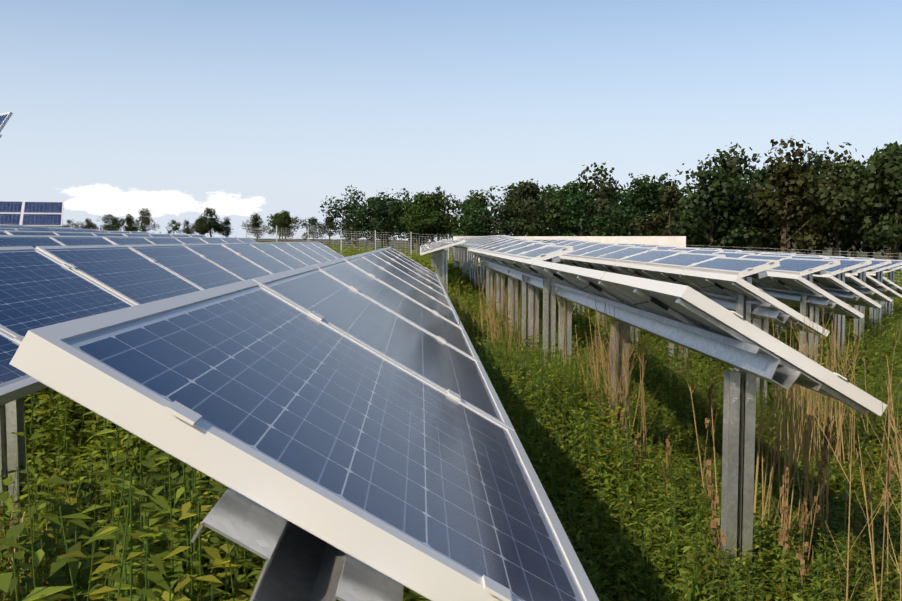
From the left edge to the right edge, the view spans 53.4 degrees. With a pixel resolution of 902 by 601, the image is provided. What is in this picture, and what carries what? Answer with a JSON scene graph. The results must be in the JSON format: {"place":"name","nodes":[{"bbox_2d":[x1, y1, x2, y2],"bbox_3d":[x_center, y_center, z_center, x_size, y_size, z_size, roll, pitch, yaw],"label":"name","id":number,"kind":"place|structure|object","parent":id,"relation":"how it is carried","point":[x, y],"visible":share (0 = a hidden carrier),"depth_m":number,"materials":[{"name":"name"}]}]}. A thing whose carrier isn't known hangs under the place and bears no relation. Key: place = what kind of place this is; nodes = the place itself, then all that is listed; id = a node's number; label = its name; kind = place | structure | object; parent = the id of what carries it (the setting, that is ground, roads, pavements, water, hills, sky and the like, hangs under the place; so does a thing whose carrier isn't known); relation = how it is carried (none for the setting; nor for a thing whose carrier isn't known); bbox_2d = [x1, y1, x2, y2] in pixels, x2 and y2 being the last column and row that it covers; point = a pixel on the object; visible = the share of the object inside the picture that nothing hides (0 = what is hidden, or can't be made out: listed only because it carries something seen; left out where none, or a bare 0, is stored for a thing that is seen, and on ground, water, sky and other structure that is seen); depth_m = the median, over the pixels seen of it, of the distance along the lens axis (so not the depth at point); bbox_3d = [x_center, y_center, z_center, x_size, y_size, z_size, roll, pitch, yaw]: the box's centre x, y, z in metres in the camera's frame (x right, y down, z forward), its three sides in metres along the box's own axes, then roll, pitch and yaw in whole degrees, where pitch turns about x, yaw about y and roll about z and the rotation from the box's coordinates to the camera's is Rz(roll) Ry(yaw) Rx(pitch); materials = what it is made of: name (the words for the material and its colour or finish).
{"place":"outdoors","nodes":[
{"label":"outdoors","id":0,"kind":"place"},
{"bbox_2d":[0,357,901,600],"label":"plants","id":1,"kind":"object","parent":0,"point":[38,571],"depth_m":4.57,"materials":[{"name":"green plant"}]},
{"bbox_2d":[0,0,901,240],"label":"sky","id":2,"kind":"structure","parent":0,"point":[173,109],"materials":[{"name":"blue"}]},
{"bbox_2d":[23,238,901,600],"bbox_3d":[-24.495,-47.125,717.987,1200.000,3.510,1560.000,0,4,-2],"label":"ground","id":3,"kind":"structure","parent":0,"point":[827,252],"depth_m":194.88,"materials":[{"name":"green plant"}]},
{"bbox_2d":[0,112,12,137],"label":"solar tracker modules","id":4,"kind":"object","parent":3,"relation":"on","point":[4,118],"visible":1,"depth_m":17.46,"materials":[{"name":"blue glass"}]},
{"bbox_2d":[0,201,63,226],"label":"tracker modules","id":5,"kind":"object","parent":3,"relation":"on","point":[43,213],"visible":0.96,"depth_m":40.03,"materials":[{"name":"blue glass"}]},
{"bbox_2d":[0,225,69,227],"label":"solar panel row","id":6,"kind":"object","parent":3,"relation":"on","point":[34,226],"visible":0.02,"depth_m":26.29,"materials":[{"name":"blue glass"}]},
{"bbox_2d":[0,226,96,229],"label":"solar panel row","id":7,"kind":"object","parent":3,"relation":"on","point":[44,228],"visible":0.02,"depth_m":22.55,"materials":[{"name":"blue glass"}]},
{"bbox_2d":[62,219,80,228],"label":"tree","id":8,"kind":"object","parent":3,"relation":"on","point":[71,225],"visible":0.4,"depth_m":157.79,"materials":[{"name":"green plant"}]},
{"bbox_2d":[0,228,150,233],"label":"solar panel row","id":9,"kind":"object","parent":3,"relation":"on","point":[30,229],"depth_m":19.51,"materials":[{"name":"blue glass"}]},
{"bbox_2d":[75,218,98,229],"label":"tree","id":10,"kind":"object","parent":3,"relation":"on","point":[89,224],"visible":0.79,"depth_m":170.75,"materials":[{"name":"green plant"}]},
{"bbox_2d":[0,230,205,236],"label":"solar panel row","id":11,"kind":"object","parent":3,"relation":"on","point":[16,232],"visible":0.06,"depth_m":15.80,"materials":[{"name":"blue glass"}]},
{"bbox_2d":[97,213,118,230],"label":"tree","id":12,"kind":"object","parent":3,"relation":"on","point":[107,219],"visible":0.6,"depth_m":169.82,"materials":[{"name":"green plant"}]},
{"bbox_2d":[107,218,121,230],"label":"tree","id":13,"kind":"object","parent":3,"relation":"on","point":[114,222],"visible":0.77,"depth_m":161.12,"materials":[{"name":"green plant"}]},
{"bbox_2d":[116,213,139,231],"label":"tree","id":14,"kind":"object","parent":3,"relation":"on","point":[130,227],"visible":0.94,"depth_m":160.09,"materials":[{"name":"green plant"}]},
{"bbox_2d":[0,235,257,247],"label":"solar panel row","id":15,"kind":"object","parent":3,"relation":"on","point":[34,241],"visible":0.21,"depth_m":11.36,"materials":[{"name":"blue glass"}]},
{"bbox_2d":[136,208,159,231],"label":"tree","id":16,"kind":"object","parent":3,"relation":"on","point":[146,220],"visible":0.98,"depth_m":157.74,"materials":[{"name":"green plant"}]},
{"bbox_2d":[0,242,343,570],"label":"solar panel","id":17,"kind":"object","parent":3,"relation":"on","point":[41,286],"visible":0.5,"depth_m":5.47,"materials":[{"name":"blue glass"}]},
{"bbox_2d":[165,219,181,233],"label":"tree","id":18,"kind":"object","parent":3,"relation":"on","point":[175,228],"visible":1,"depth_m":161.41,"materials":[{"name":"green plant"}]},
{"bbox_2d":[180,220,195,234],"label":"tree","id":19,"kind":"object","parent":3,"relation":"on","point":[186,230],"visible":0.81,"depth_m":171.65,"materials":[{"name":"green plant"}]},
{"bbox_2d":[190,217,215,235],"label":"tree","id":20,"kind":"object","parent":3,"relation":"on","point":[198,228],"visible":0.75,"depth_m":151.23,"materials":[{"name":"green plant"}]},
{"bbox_2d":[194,207,226,235],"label":"tree","id":21,"kind":"object","parent":3,"relation":"on","point":[213,223],"visible":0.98,"depth_m":150.92,"materials":[{"name":"green plant"}]},
{"bbox_2d":[217,216,232,236],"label":"tree","id":22,"kind":"object","parent":3,"relation":"on","point":[226,222],"visible":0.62,"depth_m":154.06,"materials":[{"name":"green plant"}]},
{"bbox_2d":[0,313,482,600],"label":"nettle weeds","id":23,"kind":"object","parent":3,"relation":"on","point":[122,577],"visible":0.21,"depth_m":3.14,"materials":[{"name":"green plant"}]},
{"bbox_2d":[242,213,267,240],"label":"tree","id":24,"kind":"object","parent":3,"relation":"on","point":[255,224],"visible":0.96,"depth_m":161.38,"materials":[{"name":"green plant"}]},
{"bbox_2d":[263,212,284,241],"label":"tree","id":25,"kind":"object","parent":3,"relation":"on","point":[275,215],"visible":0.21,"depth_m":170.44,"materials":[{"name":"green plant"}]},
{"bbox_2d":[266,215,292,240],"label":"tree","id":26,"kind":"object","parent":3,"relation":"on","point":[272,231],"visible":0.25,"depth_m":155.98,"materials":[{"name":"green plant"}]},
{"bbox_2d":[271,210,300,240],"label":"tree","id":27,"kind":"object","parent":3,"relation":"on","point":[283,222],"visible":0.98,"depth_m":151.31,"materials":[{"name":"green plant"}]},
{"bbox_2d":[9,247,598,600],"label":"solar panel","id":28,"kind":"object","parent":3,"relation":"on","point":[341,429],"visible":1,"depth_m":1.61,"materials":[{"name":"blue glass"}]},
{"bbox_2d":[297,217,327,241],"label":"tree","id":29,"kind":"object","parent":3,"relation":"on","point":[313,222],"visible":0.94,"depth_m":155.36,"materials":[{"name":"green plant"}]},
{"bbox_2d":[320,216,339,243],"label":"tree","id":30,"kind":"object","parent":3,"relation":"on","point":[330,224],"visible":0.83,"depth_m":167.92,"materials":[{"name":"green plant"}]},
{"bbox_2d":[334,218,359,244],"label":"tree","id":31,"kind":"object","parent":3,"relation":"on","point":[345,232],"visible":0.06,"depth_m":169.38,"materials":[{"name":"green plant"}]},
{"bbox_2d":[320,185,380,245],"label":"tree","id":32,"kind":"object","parent":3,"relation":"on","point":[355,225],"visible":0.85,"depth_m":110.52,"materials":[{"name":"green plant"}]},
{"bbox_2d":[359,226,377,245],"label":"tree","id":33,"kind":"object","parent":3,"relation":"on","point":[367,236],"visible":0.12,"depth_m":173.24,"materials":[{"name":"green plant"}]},
{"bbox_2d":[358,197,393,248],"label":"tree","id":34,"kind":"object","parent":3,"relation":"on","point":[371,222],"visible":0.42,"depth_m":109.40,"materials":[{"name":"green plant"}]},
{"bbox_2d":[345,188,413,247],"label":"tree","id":35,"kind":"object","parent":3,"relation":"on","point":[394,201],"visible":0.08,"depth_m":119.12,"materials":[{"name":"green plant"}]},
{"bbox_2d":[367,188,408,247],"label":"tree","id":36,"kind":"object","parent":3,"relation":"on","point":[390,214],"visible":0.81,"depth_m":108.18,"materials":[{"name":"green plant"}]},
{"bbox_2d":[377,229,399,246],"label":"tree","id":37,"kind":"object","parent":3,"relation":"on","point":[388,240],"depth_m":167.18,"materials":[{"name":"green plant"}]},
{"bbox_2d":[390,201,416,251],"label":"tree","id":38,"kind":"object","parent":3,"relation":"on","point":[402,226],"visible":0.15,"depth_m":117.64,"materials":[{"name":"green plant"}]},
{"bbox_2d":[396,204,441,252],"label":"tree","id":39,"kind":"object","parent":3,"relation":"on","point":[421,221],"visible":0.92,"depth_m":104.96,"materials":[{"name":"green plant"}]},
{"bbox_2d":[390,190,449,245],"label":"tree","id":40,"kind":"object","parent":3,"relation":"on","point":[419,198],"visible":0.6,"depth_m":107.77,"materials":[{"name":"green plant"}]},
{"bbox_2d":[395,193,453,242],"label":"tree","id":41,"kind":"object","parent":3,"relation":"on","point":[431,241],"visible":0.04,"depth_m":117.99,"materials":[{"name":"green plant"}]},
{"bbox_2d":[415,186,465,241],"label":"tree","id":42,"kind":"object","parent":3,"relation":"on","point":[436,199],"visible":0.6,"depth_m":107.69,"materials":[{"name":"green plant"}]},
{"bbox_2d":[420,240,465,293],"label":"solar panel","id":43,"kind":"object","parent":3,"relation":"on","point":[438,250],"visible":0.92,"depth_m":23.62,"materials":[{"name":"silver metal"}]},
{"bbox_2d":[444,199,493,239],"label":"tree","id":44,"kind":"object","parent":3,"relation":"on","point":[469,207],"visible":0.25,"depth_m":104.53,"materials":[{"name":"green plant"}]},
{"bbox_2d":[451,204,494,239],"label":"tree","id":45,"kind":"object","parent":3,"relation":"on","point":[471,221],"visible":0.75,"depth_m":103.04,"materials":[{"name":"green plant"}]},
{"bbox_2d":[448,189,501,234],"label":"tree","id":46,"kind":"object","parent":3,"relation":"on","point":[482,199],"visible":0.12,"depth_m":115.01,"materials":[{"name":"green plant"}]},
{"bbox_2d":[481,183,524,235],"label":"tree","id":47,"kind":"object","parent":3,"relation":"on","point":[507,194],"visible":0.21,"depth_m":114.24,"materials":[{"name":"green plant"}]},
{"bbox_2d":[476,203,531,235],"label":"tree","id":48,"kind":"object","parent":3,"relation":"on","point":[507,227],"visible":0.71,"depth_m":100.60,"materials":[{"name":"green plant"}]},
{"bbox_2d":[451,235,573,364],"bbox_3d":[0.699,-0.848,27.461,1.070,2.270,37.064,0,4,-2],"label":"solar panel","id":49,"kind":"object","parent":3,"relation":"on","point":[524,248],"visible":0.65,"depth_m":12.00,"materials":[{"name":"blue glass"}]},
{"bbox_2d":[153,232,901,306],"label":"weeds","id":50,"kind":"object","parent":3,"relation":"on","point":[417,257],"visible":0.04,"depth_m":51.42,"materials":[{"name":"green plant"}]},
{"bbox_2d":[507,179,561,235],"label":"tree","id":51,"kind":"object","parent":3,"relation":"on","point":[529,191],"visible":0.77,"depth_m":100.06,"materials":[{"name":"green plant"}]},
{"bbox_2d":[515,185,572,235],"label":"tree","id":52,"kind":"object","parent":3,"relation":"on","point":[543,195],"visible":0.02,"depth_m":110.55,"materials":[{"name":"green plant"}]},
{"bbox_2d":[521,186,585,235],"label":"tree","id":53,"kind":"object","parent":3,"relation":"on","point":[558,218],"visible":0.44,"depth_m":99.54,"materials":[{"name":"green plant"}]},
{"bbox_2d":[540,188,583,234],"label":"tree","id":54,"kind":"object","parent":3,"relation":"on","point":[563,205],"depth_m":112.12,"materials":[{"name":"green plant"}]},
{"bbox_2d":[453,236,685,269],"bbox_3d":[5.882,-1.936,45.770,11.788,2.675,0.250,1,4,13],"label":"building","id":55,"kind":"structure","parent":3,"relation":"on","point":[680,241],"depth_m":44.94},
{"bbox_2d":[246,224,898,276],"bbox_3d":[9.414,-2.187,49.273,52.880,4.454,0.082,2,4,27],"label":"perimeter fence","id":56,"kind":"object","parent":3,"relation":"on","point":[375,234],"visible":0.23,"depth_m":56.57,"materials":[{"name":"silver metal"}]},
{"bbox_2d":[540,180,607,235],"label":"tree","id":57,"kind":"object","parent":3,"relation":"on","point":[554,188],"visible":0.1,"depth_m":111.66,"materials":[{"name":"green plant"}]},
{"bbox_2d":[554,191,614,235],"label":"tree","id":58,"kind":"object","parent":3,"relation":"on","point":[576,218],"visible":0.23,"depth_m":98.44,"materials":[{"name":"green plant"}]},
{"bbox_2d":[561,175,635,235],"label":"tree","id":59,"kind":"object","parent":3,"relation":"on","point":[605,189],"visible":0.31,"depth_m":100.47,"materials":[{"name":"green plant"}]},
{"bbox_2d":[560,162,656,234],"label":"tree","id":60,"kind":"object","parent":3,"relation":"on","point":[594,178],"visible":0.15,"depth_m":110.95,"materials":[{"name":"green plant"}]},
{"bbox_2d":[591,187,644,235],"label":"tree","id":61,"kind":"object","parent":3,"relation":"on","point":[630,206],"visible":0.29,"depth_m":94.05,"materials":[{"name":"green plant"}]},
{"bbox_2d":[593,174,687,235],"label":"tree","id":62,"kind":"object","parent":3,"relation":"on","point":[645,191],"visible":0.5,"depth_m":92.43,"materials":[{"name":"green plant"}]},
{"bbox_2d":[506,239,779,370],"bbox_3d":[2.502,-0.710,27.116,1.070,2.275,37.894,0,4,-2],"label":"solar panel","id":63,"kind":"object","parent":3,"relation":"on","point":[747,269],"visible":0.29,"depth_m":10.94,"materials":[{"name":"blue glass"}]},
{"bbox_2d":[619,184,670,214],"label":"tree","id":64,"kind":"object","parent":3,"relation":"on","point":[648,207],"depth_m":106.82,"materials":[{"name":"green plant"}]},
{"bbox_2d":[470,331,849,600],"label":"aisle weeds","id":65,"kind":"object","parent":3,"relation":"on","point":[554,422],"visible":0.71,"depth_m":4.64,"materials":[{"name":"green plant"}]},
{"bbox_2d":[640,172,680,220],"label":"tree","id":66,"kind":"object","parent":3,"relation":"on","point":[662,177],"visible":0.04,"depth_m":108.02,"materials":[{"name":"green plant"}]},
{"bbox_2d":[624,192,699,245],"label":"tree","id":67,"kind":"object","parent":3,"relation":"on","point":[662,210],"depth_m":96.45,"materials":[{"name":"green plant"}]},
{"bbox_2d":[423,263,901,417],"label":"weeds","id":68,"kind":"object","parent":3,"relation":"on","point":[880,352],"visible":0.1,"depth_m":13.91,"materials":[{"name":"green plant"}]},
{"bbox_2d":[626,185,708,243],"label":"tree","id":69,"kind":"object","parent":3,"relation":"on","point":[670,194],"visible":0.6,"depth_m":82.17,"materials":[{"name":"green plant"}]},
{"bbox_2d":[468,249,886,579],"bbox_3d":[1.115,0.340,12.164,0.890,1.938,17.000,0,4,-2],"label":"solar panel","id":70,"kind":"object","parent":3,"relation":"on","point":[688,317],"visible":0.79,"depth_m":4.25,"materials":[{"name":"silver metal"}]},
{"bbox_2d":[454,269,901,600],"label":"dry tan stalks","id":71,"kind":"object","parent":3,"relation":"on","point":[800,426],"visible":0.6,"depth_m":5.50,"materials":[{"name":"beige plant"}]},
{"bbox_2d":[556,256,829,437],"bbox_3d":[2.793,0.284,14.880,0.890,1.914,13.610,0,4,-2],"label":"solar panel","id":72,"kind":"object","parent":3,"relation":"on","point":[720,289],"visible":0.29,"depth_m":9.06,"materials":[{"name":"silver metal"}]},
{"bbox_2d":[670,186,723,247],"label":"tree","id":73,"kind":"object","parent":3,"relation":"on","point":[683,190],"visible":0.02,"depth_m":96.74,"materials":[{"name":"green plant"}]},
{"bbox_2d":[669,165,757,250],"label":"tree","id":74,"kind":"object","parent":3,"relation":"on","point":[708,197],"visible":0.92,"depth_m":78.12,"materials":[{"name":"green plant"}]},
{"bbox_2d":[673,142,770,246],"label":"tree","id":75,"kind":"object","parent":3,"relation":"on","point":[728,163],"visible":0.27,"depth_m":102.20,"materials":[{"name":"green plant"}]},
{"bbox_2d":[610,243,840,355],"bbox_3d":[4.386,-0.700,28.791,1.070,2.281,34.684,0,4,-2],"label":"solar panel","id":76,"kind":"object","parent":3,"relation":"on","point":[806,269],"visible":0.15,"depth_m":12.12,"materials":[{"name":"blue glass"}]},
{"bbox_2d":[558,346,901,595],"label":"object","id":77,"kind":"object","parent":3,"relation":"on","point":[783,532],"visible":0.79,"depth_m":4.12,"materials":[{"name":"brown plant"}]},
{"bbox_2d":[688,182,777,248],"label":"tree","id":78,"kind":"object","parent":3,"relation":"on","point":[747,221],"visible":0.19,"depth_m":79.12,"materials":[{"name":"green plant"}]},
{"bbox_2d":[604,348,901,600],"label":"weeds","id":79,"kind":"object","parent":3,"relation":"on","point":[682,422],"visible":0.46,"depth_m":6.74,"materials":[{"name":"green plant"}]},
{"bbox_2d":[726,211,790,251],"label":"tree","id":80,"kind":"object","parent":3,"relation":"on","point":[765,239],"visible":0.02,"depth_m":90.69,"materials":[{"name":"green plant"}]},
{"bbox_2d":[743,166,774,251],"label":"tree","id":81,"kind":"object","parent":3,"relation":"on","point":[758,175],"visible":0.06,"depth_m":101.26,"materials":[{"name":"green plant"}]},
{"bbox_2d":[721,206,803,252],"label":"tree","id":82,"kind":"object","parent":3,"relation":"on","point":[773,230],"depth_m":88.47,"materials":[{"name":"green plant"}]},
{"bbox_2d":[680,247,871,359],"bbox_3d":[6.182,-0.692,30.407,1.070,2.287,31.584,0,4,-2],"label":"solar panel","id":83,"kind":"object","parent":3,"relation":"on","point":[847,266],"visible":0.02,"depth_m":15.13,"materials":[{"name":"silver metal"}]},
{"bbox_2d":[741,156,825,252],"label":"tree","id":84,"kind":"object","parent":3,"relation":"on","point":[767,242],"visible":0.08,"depth_m":87.68,"materials":[{"name":"green plant"}]},
{"bbox_2d":[736,138,847,254],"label":"tree","id":85,"kind":"object","parent":3,"relation":"on","point":[782,174],"visible":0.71,"depth_m":77.37,"materials":[{"name":"green plant"}]},
{"bbox_2d":[771,168,825,254],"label":"tree","id":86,"kind":"object","parent":3,"relation":"on","point":[798,225],"depth_m":98.74,"materials":[{"name":"green plant"}]},
{"bbox_2d":[752,272,863,362],"bbox_3d":[4.651,0.242,17.323,0.890,1.920,11.940,0,4,-2],"label":"solar panel","id":87,"kind":"object","parent":3,"relation":"on","point":[785,289],"visible":0.25,"depth_m":11.89,"materials":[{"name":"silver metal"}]},
{"bbox_2d":[753,251,891,339],"bbox_3d":[7.968,-0.684,32.023,1.070,2.292,28.484,0,4,-2],"label":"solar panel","id":88,"kind":"object","parent":3,"relation":"on","point":[872,267],"visible":0.04,"depth_m":18.24,"materials":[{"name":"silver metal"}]},
{"bbox_2d":[777,274,881,359],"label":"solar panel","id":89,"kind":"object","parent":3,"relation":"on","point":[838,288],"visible":0.1,"depth_m":15.02,"materials":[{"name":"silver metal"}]},
{"bbox_2d":[798,150,861,254],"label":"tree","id":90,"kind":"object","parent":3,"relation":"on","point":[809,155],"visible":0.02,"depth_m":101.61,"materials":[{"name":"green plant"}]},
{"bbox_2d":[771,142,894,255],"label":"tree","id":91,"kind":"object","parent":3,"relation":"on","point":[835,205],"visible":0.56,"depth_m":76.41,"materials":[{"name":"green plant"}]},
{"bbox_2d":[792,180,881,256],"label":"tree","id":92,"kind":"object","parent":3,"relation":"on","point":[845,224],"visible":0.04,"depth_m":85.68,"materials":[{"name":"green plant"}]},
{"bbox_2d":[790,155,888,256],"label":"tree","id":93,"kind":"object","parent":3,"relation":"on","point":[853,248],"visible":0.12,"depth_m":84.56,"materials":[{"name":"green plant"}]},
{"bbox_2d":[787,273,901,331],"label":"solar panel","id":94,"kind":"object","parent":3,"relation":"on","point":[876,284],"visible":0.04,"depth_m":21.03,"materials":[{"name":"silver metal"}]},
{"bbox_2d":[816,159,901,257],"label":"tree","id":95,"kind":"object","parent":3,"relation":"on","point":[870,256],"visible":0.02,"depth_m":86.45,"materials":[{"name":"green plant"}]},
{"bbox_2d":[833,274,891,343],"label":"solar panel","id":96,"kind":"object","parent":3,"relation":"on","point":[861,286],"visible":0.04,"depth_m":18.02,"materials":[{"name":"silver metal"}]},
{"bbox_2d":[828,141,901,271],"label":"tree","id":97,"kind":"object","parent":3,"relation":"on","point":[884,167],"visible":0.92,"depth_m":72.90,"materials":[{"name":"green plant"}]},
{"bbox_2d":[828,256,901,327],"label":"solar panel","id":98,"kind":"object","parent":3,"relation":"on","point":[880,270],"visible":0.1,"depth_m":21.31,"materials":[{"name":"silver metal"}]},
{"bbox_2d":[858,215,893,258],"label":"tree","id":99,"kind":"object","parent":3,"relation":"on","point":[882,253],"depth_m":88.58,"materials":[{"name":"green plant"}]},
{"bbox_2d":[860,142,900,259],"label":"tree","id":100,"kind":"object","parent":3,"relation":"on","point":[885,239],"depth_m":96.00,"materials":[{"name":"green plant"}]},
{"bbox_2d":[865,205,901,254],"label":"tree","id":101,"kind":"object","parent":3,"relation":"on","point":[894,234],"visible":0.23,"depth_m":76.15,"materials":[{"name":"green plant"}]},
{"bbox_2d":[869,274,901,322],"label":"solar panel","id":102,"kind":"object","parent":3,"relation":"on","point":[892,285],"visible":0.04,"depth_m":24.10,"materials":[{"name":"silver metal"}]},
{"bbox_2d":[872,265,901,318],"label":"solar panel","id":103,"kind":"object","parent":3,"relation":"on","point":[891,273],"visible":0.04,"depth_m":24.38,"materials":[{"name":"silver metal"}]},
{"bbox_2d":[427,264,901,404],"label":"grass","id":104,"kind":"structure","parent":0,"point":[688,352],"depth_m":14.77,"materials":[{"name":"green plant"}]},
{"bbox_2d":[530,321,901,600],"bbox_3d":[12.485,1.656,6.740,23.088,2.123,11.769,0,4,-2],"label":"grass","id":105,"kind":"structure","parent":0,"point":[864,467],"depth_m":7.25,"materials":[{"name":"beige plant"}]}
]}

